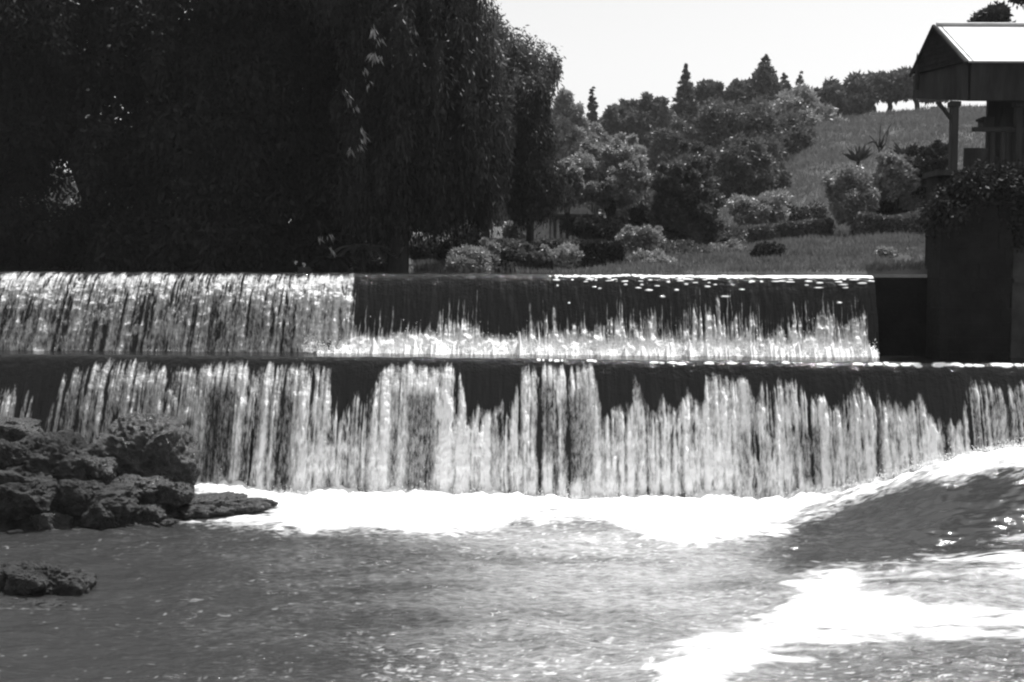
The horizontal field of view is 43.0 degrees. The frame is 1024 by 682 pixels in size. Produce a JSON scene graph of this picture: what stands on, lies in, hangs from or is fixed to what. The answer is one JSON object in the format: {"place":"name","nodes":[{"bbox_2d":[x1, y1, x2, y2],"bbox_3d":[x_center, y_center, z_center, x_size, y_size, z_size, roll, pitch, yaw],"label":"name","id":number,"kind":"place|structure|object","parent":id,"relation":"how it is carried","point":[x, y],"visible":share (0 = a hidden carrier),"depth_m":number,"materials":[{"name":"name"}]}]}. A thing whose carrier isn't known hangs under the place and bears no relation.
{"place":"outdoors","nodes":[
{"label":"outdoors","id":0,"kind":"place"},
{"bbox_2d":[0,269,855,274],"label":"reservoir water","id":1,"kind":"structure","parent":0,"point":[179,270],"depth_m":22.77,"materials":[{"name":"black liquid"}]},
{"bbox_2d":[0,447,1023,681],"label":"river water","id":2,"kind":"structure","parent":0,"point":[917,576],"depth_m":12.30,"materials":[{"name":"grey liquid"}]},
{"bbox_2d":[0,516,35,531],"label":"rock","id":3,"kind":"object","parent":2,"relation":"in","point":[25,524],"visible":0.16,"depth_m":14.99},
{"bbox_2d":[0,481,53,520],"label":"rock","id":4,"kind":"object","parent":3,"relation":"on","point":[19,501],"visible":0.88,"depth_m":14.92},
{"bbox_2d":[0,466,57,492],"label":"rock","id":5,"kind":"object","parent":3,"relation":"on","point":[15,474],"visible":0.17,"depth_m":15.18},
{"bbox_2d":[0,439,25,468],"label":"rock","id":6,"kind":"object","parent":5,"relation":"on","point":[11,454],"visible":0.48,"depth_m":15.30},
{"bbox_2d":[0,560,39,591],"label":"rock","id":7,"kind":"object","parent":2,"relation":"in","point":[3,576],"visible":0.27,"depth_m":12.40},
{"bbox_2d":[4,569,48,595],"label":"rock","id":8,"kind":"object","parent":2,"relation":"on","point":[24,582],"visible":1,"depth_m":12.05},
{"bbox_2d":[1,597,66,607],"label":"rock","id":9,"kind":"object","parent":2,"relation":"in","point":[49,602],"visible":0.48,"depth_m":11.90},
{"bbox_2d":[2,560,97,595],"bbox_3d":[-4.419,2.365,12.473,0.879,0.519,0.726,0,3,0],"label":"rock","id":10,"kind":"object","parent":2,"relation":"in","point":[63,579],"visible":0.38,"depth_m":12.25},
{"bbox_2d":[30,510,72,530],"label":"rock","id":11,"kind":"object","parent":2,"relation":"in","point":[51,520],"visible":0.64,"depth_m":14.93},
{"bbox_2d":[56,479,95,505],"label":"rock","id":12,"kind":"object","parent":11,"relation":"on","point":[71,492],"visible":0.87,"depth_m":14.99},
{"bbox_2d":[14,429,100,480],"bbox_3d":[-5.683,1.623,15.877,1.625,1.116,1.198,0,3,0],"label":"rock","id":13,"kind":"object","parent":2,"relation":"on","point":[58,454],"visible":0.34,"depth_m":15.45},
{"bbox_2d":[0,417,43,441],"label":"rock","id":14,"kind":"object","parent":13,"relation":"on","point":[14,429],"visible":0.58,"depth_m":16.02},
{"bbox_2d":[49,478,141,526],"bbox_3d":[-5.120,1.906,15.466,1.586,0.594,1.029,0,3,0],"label":"rock","id":15,"kind":"object","parent":2,"relation":"in","point":[123,498],"visible":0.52,"depth_m":15.08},
{"bbox_2d":[72,455,117,483],"bbox_3d":[-4.995,1.549,15.510,0.568,0.397,0.408,0,3,0],"label":"rock","id":16,"kind":"object","parent":15,"relation":"on","point":[100,468],"visible":0.72,"depth_m":15.37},
{"bbox_2d":[79,498,126,528],"bbox_3d":[-4.744,2.008,15.135,0.594,0.414,0.474,0,3,0],"label":"rock","id":17,"kind":"object","parent":2,"relation":"in","point":[102,516],"visible":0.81,"depth_m":14.96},
{"bbox_2d":[114,472,170,510],"bbox_3d":[-4.653,1.881,15.849,1.154,0.555,0.825,0,3,0],"label":"rock","id":18,"kind":"object","parent":2,"relation":"on","point":[147,488],"visible":0.34,"depth_m":15.61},
{"bbox_2d":[92,411,201,489],"bbox_3d":[-4.581,1.560,16.330,1.388,1.381,1.028,0,3,0],"label":"rock","id":19,"kind":"object","parent":2,"relation":"in","point":[150,445],"visible":0.52,"depth_m":16.00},
{"bbox_2d":[129,512,177,527],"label":"rock","id":20,"kind":"object","parent":2,"relation":"in","point":[169,520],"visible":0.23,"depth_m":15.36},
{"bbox_2d":[134,504,166,522],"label":"rock","id":21,"kind":"object","parent":20,"relation":"on","point":[152,513],"visible":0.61,"depth_m":15.33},
{"bbox_2d":[165,491,278,518],"bbox_3d":[-3.897,2.085,16.080,1.956,0.363,0.922,0,3,0],"label":"rock","id":22,"kind":"object","parent":2,"relation":"in","point":[215,504],"visible":0.55,"depth_m":15.90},
{"bbox_2d":[154,481,194,506],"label":"rock","id":23,"kind":"object","parent":22,"relation":"on","point":[179,494],"visible":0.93,"depth_m":15.59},
{"bbox_2d":[48,109,984,273],"bbox_3d":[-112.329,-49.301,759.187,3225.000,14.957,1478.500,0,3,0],"label":"ground","id":24,"kind":"structure","parent":0,"point":[913,270],"depth_m":50.13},
{"bbox_2d":[0,0,219,269],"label":"broadleaf tree","id":25,"kind":"object","parent":24,"relation":"on","point":[63,82],"visible":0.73,"depth_m":29.08,"materials":[{"name":"black plant"}]},
{"bbox_2d":[94,0,384,269],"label":"broadleaf tree","id":26,"kind":"object","parent":24,"relation":"on","point":[264,74],"visible":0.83,"depth_m":27.41,"materials":[{"name":"black plant"}]},
{"bbox_2d":[111,224,377,268],"bbox_3d":[-6.454,-2.072,30.221,6.730,1.865,3.384,0,3,0],"label":"undergrowth bush","id":27,"kind":"object","parent":24,"relation":"on","point":[187,255],"depth_m":29.52,"materials":[{"name":"black plant"}]},
{"bbox_2d":[306,256,354,270],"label":"fern","id":28,"kind":"object","parent":24,"relation":"on","point":[337,260],"visible":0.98,"depth_m":25.41,"materials":[{"name":"black plant"}]},
{"bbox_2d":[20,159,656,233],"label":"wood","id":29,"kind":"object","parent":24,"relation":"on","point":[587,205],"visible":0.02,"depth_m":112.35,"materials":[{"name":"black plant"}]},
{"bbox_2d":[327,243,397,270],"bbox_3d":[-3.048,-1.504,25.993,1.393,0.909,1.401,1,3,15],"label":"fern","id":30,"kind":"object","parent":24,"relation":"on","point":[358,247],"visible":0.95,"depth_m":25.84,"materials":[{"name":"black plant"}]},
{"bbox_2d":[351,254,385,270],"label":"shrub","id":31,"kind":"object","parent":24,"relation":"on","point":[381,265],"visible":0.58,"depth_m":27.28,"materials":[{"name":"black plant"}]},
{"bbox_2d":[299,0,517,270],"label":"weeping tree","id":32,"kind":"object","parent":24,"relation":"on","point":[429,134],"visible":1,"depth_m":25.67,"materials":[{"name":"black plant"}]},
{"bbox_2d":[409,237,439,260],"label":"shrub","id":33,"kind":"object","parent":24,"relation":"on","point":[423,254],"visible":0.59,"depth_m":29.75,"materials":[{"name":"black plant"}]},
{"bbox_2d":[433,237,468,262],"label":"shrub","id":34,"kind":"object","parent":24,"relation":"on","point":[442,250],"visible":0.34,"depth_m":27.63,"materials":[{"name":"black plant"}]},
{"bbox_2d":[448,222,480,245],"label":"shrub","id":35,"kind":"object","parent":24,"relation":"on","point":[470,240],"visible":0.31,"depth_m":29.70,"materials":[{"name":"black plant"}]},
{"bbox_2d":[444,243,500,271],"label":"shrub","id":36,"kind":"object","parent":24,"relation":"on","point":[466,258],"visible":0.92,"depth_m":24.81,"materials":[{"name":"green plant"}]},
{"bbox_2d":[479,237,501,270],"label":"shrub","id":37,"kind":"object","parent":24,"relation":"on","point":[494,246],"visible":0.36,"depth_m":25.24,"materials":[{"name":"grey plant"}]},
{"bbox_2d":[500,220,525,239],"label":"shrub","id":38,"kind":"object","parent":24,"relation":"on","point":[510,232],"visible":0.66,"depth_m":30.69,"materials":[{"name":"grey plant"}]},
{"bbox_2d":[472,0,565,246],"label":"broadleaf tree","id":39,"kind":"object","parent":24,"relation":"on","point":[519,58],"visible":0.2,"depth_m":35.21,"materials":[{"name":"grey plant"}]},
{"bbox_2d":[499,237,552,271],"bbox_3d":[0.225,-1.562,25.438,1.154,0.962,0.841,0,3,0],"label":"shrub","id":40,"kind":"object","parent":24,"relation":"on","point":[514,252],"visible":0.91,"depth_m":25.27,"materials":[{"name":"grey plant"}]},
{"bbox_2d":[490,237,577,251],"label":"hedge","id":41,"kind":"object","parent":24,"relation":"on","point":[552,243],"visible":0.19,"depth_m":29.94,"materials":[{"name":"black plant"}]},
{"bbox_2d":[502,69,569,244],"bbox_3d":[0.509,-3.761,28.845,1.619,4.519,2.052,0,3,0],"label":"weeping tree","id":42,"kind":"object","parent":24,"relation":"on","point":[538,184],"visible":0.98,"depth_m":28.32,"materials":[{"name":"black plant"}]},
{"bbox_2d":[532,241,586,269],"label":"shrub","id":43,"kind":"object","parent":24,"relation":"on","point":[568,255],"visible":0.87,"depth_m":25.35,"materials":[{"name":"grey plant"}]},
{"bbox_2d":[534,205,592,245],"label":"garden house","id":44,"kind":"structure","parent":24,"relation":"on","point":[552,230],"depth_m":43.87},
{"bbox_2d":[547,86,591,164],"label":"broadleaf tree","id":45,"kind":"object","parent":24,"relation":"on","point":[570,133],"visible":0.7,"depth_m":61.01,"materials":[{"name":"grey plant"}]},
{"bbox_2d":[558,157,584,239],"bbox_3d":[1.404,-3.233,32.847,0.914,2.800,1.104,0,3,0],"label":"broadleaf tree","id":46,"kind":"object","parent":24,"relation":"on","point":[576,184],"visible":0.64,"depth_m":32.57,"materials":[{"name":"grey plant"}]},
{"bbox_2d":[559,212,621,240],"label":"shrub","id":47,"kind":"object","parent":24,"relation":"on","point":[589,226],"visible":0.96,"depth_m":32.59,"materials":[{"name":"black plant"}]},
{"bbox_2d":[573,238,608,268],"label":"hedge","id":48,"kind":"object","parent":24,"relation":"on","point":[596,249],"visible":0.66,"depth_m":25.46,"materials":[{"name":"black plant"}]},
{"bbox_2d":[586,86,601,212],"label":"cypress","id":49,"kind":"object","parent":24,"relation":"on","point":[592,109],"visible":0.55,"depth_m":79.16,"materials":[{"name":"grey plant"}]},
{"bbox_2d":[580,121,612,216],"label":"broadleaf tree","id":50,"kind":"object","parent":24,"relation":"on","point":[597,132],"visible":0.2,"depth_m":65.39,"materials":[{"name":"grey plant"}]},
{"bbox_2d":[567,131,651,240],"bbox_3d":[2.477,-3.777,33.870,2.444,3.400,2.279,0,3,0],"label":"broadleaf tree","id":51,"kind":"object","parent":24,"relation":"on","point":[616,175],"visible":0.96,"depth_m":33.34,"materials":[{"name":"grey plant"}]},
{"bbox_2d":[605,239,627,264],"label":"hedge","id":52,"kind":"object","parent":24,"relation":"on","point":[616,250],"visible":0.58,"depth_m":25.58,"materials":[{"name":"black plant"}]},
{"bbox_2d":[598,103,635,136],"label":"broadleaf tree","id":53,"kind":"object","parent":24,"relation":"on","point":[611,119],"visible":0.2,"depth_m":90.67,"materials":[{"name":"grey plant"}]},
{"bbox_2d":[610,96,641,114],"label":"broadleaf tree","id":54,"kind":"object","parent":24,"relation":"on","point":[631,105],"visible":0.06,"depth_m":93.24,"materials":[{"name":"grey plant"}]},
{"bbox_2d":[605,190,652,232],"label":"shrub","id":55,"kind":"object","parent":24,"relation":"on","point":[622,214],"visible":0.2,"depth_m":41.63,"materials":[{"name":"grey plant"}]},
{"bbox_2d":[615,223,666,253],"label":"shrub","id":56,"kind":"object","parent":24,"relation":"on","point":[647,238],"visible":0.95,"depth_m":30.71,"materials":[{"name":"grey plant"}]},
{"bbox_2d":[627,203,661,233],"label":"shrub","id":57,"kind":"object","parent":24,"relation":"on","point":[637,215],"visible":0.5,"depth_m":34.12,"materials":[{"name":"black plant"}]},
{"bbox_2d":[622,91,678,200],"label":"broadleaf tree","id":58,"kind":"object","parent":24,"relation":"on","point":[641,124],"visible":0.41,"depth_m":90.30,"materials":[{"name":"grey plant"}]},
{"bbox_2d":[627,247,677,265],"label":"shrub","id":59,"kind":"object","parent":24,"relation":"on","point":[657,255],"visible":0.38,"depth_m":25.74,"materials":[{"name":"grey plant"}]},
{"bbox_2d":[650,98,672,142],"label":"conifer","id":60,"kind":"object","parent":24,"relation":"on","point":[663,120],"visible":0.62,"depth_m":89.08,"materials":[{"name":"grey plant"}]},
{"bbox_2d":[409,219,926,272],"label":"grass","id":61,"kind":"structure","parent":24,"relation":"on","point":[841,251],"depth_m":25.60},
{"bbox_2d":[644,115,692,174],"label":"broadleaf tree","id":62,"kind":"object","parent":24,"relation":"on","point":[664,146],"visible":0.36,"depth_m":78.68,"materials":[{"name":"grey plant"}]},
{"bbox_2d":[657,239,700,253],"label":"shrub","id":63,"kind":"object","parent":24,"relation":"on","point":[666,246],"visible":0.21,"depth_m":29.78,"materials":[{"name":"grey plant"}]},
{"bbox_2d":[669,63,700,127],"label":"conifer","id":64,"kind":"object","parent":24,"relation":"on","point":[686,107],"visible":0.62,"depth_m":93.81,"materials":[{"name":"grey plant"}]},
{"bbox_2d":[646,139,727,243],"bbox_3d":[4.413,-3.573,32.837,2.110,3.119,2.140,0,3,0],"label":"broadleaf tree","id":65,"kind":"object","parent":24,"relation":"on","point":[685,205],"visible":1,"depth_m":32.38,"materials":[{"name":"black plant"}]},
{"bbox_2d":[670,244,712,256],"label":"shrub","id":66,"kind":"object","parent":24,"relation":"on","point":[697,250],"visible":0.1,"depth_m":27.90,"materials":[{"name":"grey plant"}]},
{"bbox_2d":[693,78,724,111],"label":"broadleaf tree","id":67,"kind":"object","parent":24,"relation":"on","point":[707,88],"visible":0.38,"depth_m":95.17,"materials":[{"name":"grey plant"}]},
{"bbox_2d":[698,224,751,244],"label":"shrub","id":68,"kind":"object","parent":24,"relation":"on","point":[712,236],"visible":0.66,"depth_m":33.55,"materials":[{"name":"grey plant"}]},
{"bbox_2d":[708,238,745,252],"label":"shrub","id":69,"kind":"object","parent":24,"relation":"on","point":[734,244],"visible":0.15,"depth_m":30.85,"materials":[{"name":"grey plant"}]},
{"bbox_2d":[715,77,749,109],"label":"broadleaf tree","id":70,"kind":"object","parent":24,"relation":"on","point":[735,89],"visible":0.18,"depth_m":94.09,"materials":[{"name":"grey plant"}]},
{"bbox_2d":[683,95,786,161],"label":"broadleaf tree","id":71,"kind":"object","parent":24,"relation":"on","point":[716,123],"visible":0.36,"depth_m":68.18,"materials":[{"name":"grey plant"}]},
{"bbox_2d":[717,222,770,242],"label":"hedge","id":72,"kind":"object","parent":24,"relation":"on","point":[756,232],"visible":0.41,"depth_m":33.84,"materials":[{"name":"grey plant"}]},
{"bbox_2d":[710,131,783,206],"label":"broadleaf tree","id":73,"kind":"object","parent":24,"relation":"on","point":[741,166],"visible":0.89,"depth_m":55.17,"materials":[{"name":"grey plant"}]},
{"bbox_2d":[725,186,792,231],"bbox_3d":[6.772,-3.375,35.859,1.855,1.780,1.786,0,3,0],"label":"shrub","id":74,"kind":"object","parent":24,"relation":"on","point":[769,208],"visible":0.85,"depth_m":35.47,"materials":[{"name":"grey plant"}]},
{"bbox_2d":[740,54,784,109],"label":"conifer","id":75,"kind":"object","parent":24,"relation":"on","point":[765,82],"visible":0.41,"depth_m":93.34,"materials":[{"name":"grey plant"}]},
{"bbox_2d":[749,241,786,257],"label":"shrub","id":76,"kind":"object","parent":24,"relation":"on","point":[765,248],"visible":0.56,"depth_m":26.76,"materials":[{"name":"black plant"}]},
{"bbox_2d":[767,156,793,190],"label":"shrub","id":77,"kind":"object","parent":24,"relation":"on","point":[782,182],"visible":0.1,"depth_m":57.25,"materials":[{"name":"grey plant"}]},
{"bbox_2d":[761,107,816,160],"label":"shrub","id":78,"kind":"object","parent":24,"relation":"on","point":[786,121],"visible":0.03,"depth_m":76.75,"materials":[{"name":"grey plant"}]},
{"bbox_2d":[780,125,816,154],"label":"shrub","id":79,"kind":"object","parent":24,"relation":"on","point":[796,139],"visible":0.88,"depth_m":72.98,"materials":[{"name":"grey plant"}]},
{"bbox_2d":[769,217,835,239],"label":"hedge","id":80,"kind":"object","parent":24,"relation":"on","point":[797,228],"visible":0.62,"depth_m":32.87,"materials":[{"name":"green plant"}]},
{"bbox_2d":[760,82,849,126],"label":"broadleaf tree","id":81,"kind":"object","parent":24,"relation":"on","point":[806,106],"visible":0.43,"depth_m":86.44,"materials":[{"name":"grey plant"}]},
{"bbox_2d":[786,200,833,221],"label":"shrub","id":82,"kind":"object","parent":24,"relation":"on","point":[801,213],"visible":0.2,"depth_m":39.14,"materials":[{"name":"grey plant"}]},
{"bbox_2d":[811,76,860,116],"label":"broadleaf tree","id":83,"kind":"object","parent":24,"relation":"on","point":[834,92],"visible":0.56,"depth_m":92.32,"materials":[{"name":"grey plant"}]},
{"bbox_2d":[820,163,881,230],"bbox_3d":[8.614,-3.408,32.930,1.612,2.257,1.685,0,3,0],"label":"shrub","id":84,"kind":"object","parent":24,"relation":"on","point":[850,192],"visible":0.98,"depth_m":32.45,"materials":[{"name":"grey plant"}]},
{"bbox_2d":[718,104,985,225],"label":"hillside grass","id":85,"kind":"structure","parent":24,"relation":"on","point":[921,115],"depth_m":71.79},
{"bbox_2d":[842,144,872,167],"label":"yucca","id":86,"kind":"object","parent":24,"relation":"on","point":[858,155],"visible":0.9,"depth_m":35.67,"materials":[{"name":"grey plant"}]},
{"bbox_2d":[845,90,876,114],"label":"shrub","id":87,"kind":"object","parent":24,"relation":"on","point":[865,103],"visible":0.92,"depth_m":92.37,"materials":[{"name":"grey plant"}]},
{"bbox_2d":[843,70,888,113],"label":"broadleaf tree","id":88,"kind":"object","parent":24,"relation":"on","point":[859,82],"visible":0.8,"depth_m":93.00,"materials":[{"name":"grey plant"}]},
{"bbox_2d":[868,118,894,152],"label":"spiky plant","id":89,"kind":"object","parent":24,"relation":"on","point":[880,147],"visible":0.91,"depth_m":37.91,"materials":[{"name":"plant"}]},
{"bbox_2d":[849,210,923,235],"bbox_3d":[9.297,-2.683,31.911,1.831,1.068,1.497,0,3,0],"label":"hedge","id":90,"kind":"object","parent":24,"relation":"on","point":[863,223],"visible":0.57,"depth_m":31.36,"materials":[{"name":"black plant"}]},
{"bbox_2d":[876,245,898,257],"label":"shrub","id":91,"kind":"object","parent":24,"relation":"on","point":[890,252],"visible":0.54,"depth_m":25.37,"materials":[{"name":"grey plant"}]},
{"bbox_2d":[869,68,911,110],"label":"broadleaf tree","id":92,"kind":"object","parent":24,"relation":"on","point":[892,95],"visible":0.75,"depth_m":93.04,"materials":[{"name":"grey plant"}]},
{"bbox_2d":[869,148,920,214],"bbox_3d":[9.642,-3.626,32.889,1.202,2.548,1.234,0,3,0],"label":"shrub","id":93,"kind":"object","parent":24,"relation":"on","point":[895,174],"visible":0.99,"depth_m":32.52,"materials":[{"name":"grey plant"}]},
{"bbox_2d":[876,199,917,215],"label":"shrub","id":94,"kind":"object","parent":24,"relation":"on","point":[886,208],"visible":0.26,"depth_m":33.44,"materials":[{"name":"black plant"}]},
{"bbox_2d":[888,141,917,156],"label":"yucca","id":95,"kind":"object","parent":24,"relation":"on","point":[901,150],"visible":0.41,"depth_m":35.69,"materials":[{"name":"grey plant"}]},
{"bbox_2d":[888,66,919,108],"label":"broadleaf tree","id":96,"kind":"object","parent":24,"relation":"on","point":[906,70],"visible":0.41,"depth_m":93.14,"materials":[{"name":"grey plant"}]},
{"bbox_2d":[898,180,925,211],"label":"shrub","id":97,"kind":"object","parent":24,"relation":"on","point":[909,203],"visible":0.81,"depth_m":32.70,"materials":[{"name":"grey plant"}]},
{"bbox_2d":[905,138,948,199],"bbox_3d":[10.492,-3.741,32.822,1.228,2.816,1.084,-1,4,-22],"label":"shrub","id":98,"kind":"object","parent":24,"relation":"on","point":[928,159],"visible":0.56,"depth_m":32.62,"materials":[{"name":"black plant"}]},
{"bbox_2d":[909,98,955,106],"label":"broadleaf tree","id":99,"kind":"object","parent":24,"relation":"on","point":[928,101],"visible":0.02,"depth_m":93.84,"materials":[{"name":"grey plant"}]},
{"bbox_2d":[909,22,1023,266],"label":"pavilion","id":100,"kind":"structure","parent":24,"relation":"on","point":[959,62],"depth_m":22.75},
{"bbox_2d":[967,0,1015,22],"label":"broadleaf tree","id":101,"kind":"object","parent":24,"relation":"on","point":[997,12],"visible":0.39,"depth_m":37.04,"materials":[{"name":"black plant"}]},
{"bbox_2d":[56,0,1023,233],"label":"sky","id":102,"kind":"structure","parent":0,"point":[620,48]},
{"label":"river bed","id":103,"kind":"structure","parent":0,"visible":0},
{"bbox_2d":[856,274,926,354],"bbox_3d":[-0.484,0.898,19.658,24.363,3.850,3.707,0,3,5],"label":"weir","id":104,"kind":"object","parent":103,"relation":"on","point":[901,300],"visible":0.15,"depth_m":18.71,"materials":[{"name":"concrete"}]},
{"bbox_2d":[0,271,879,356],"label":"waterfall","id":105,"kind":"structure","parent":104,"relation":"on","point":[180,311],"depth_m":18.83,"materials":[{"name":"white liquid"}]},
{"bbox_2d":[0,350,1023,499],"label":"waterfall","id":106,"kind":"structure","parent":104,"relation":"on","point":[598,424],"depth_m":17.35,"materials":[{"name":"white liquid"}]},
{"bbox_2d":[48,316,1023,509],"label":"spray","id":107,"kind":"object","parent":106,"relation":"on","point":[596,352],"visible":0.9,"depth_m":18.14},
{"bbox_2d":[317,334,878,357],"bbox_3d":[1.005,0.054,18.336,8.251,0.348,0.460,0,3,3],"label":"splash","id":108,"kind":"object","parent":106,"relation":"on","point":[830,350],"visible":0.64,"depth_m":18.36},
{"bbox_2d":[918,156,1023,359],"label":"stone pier","id":109,"kind":"structure","parent":104,"relation":"on","point":[973,221],"depth_m":17.73,"materials":[{"name":"black stone"}]},
{"bbox_2d":[1009,243,1023,357],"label":"retaining wall","id":110,"kind":"structure","parent":104,"relation":"on","point":[1016,337],"depth_m":18.10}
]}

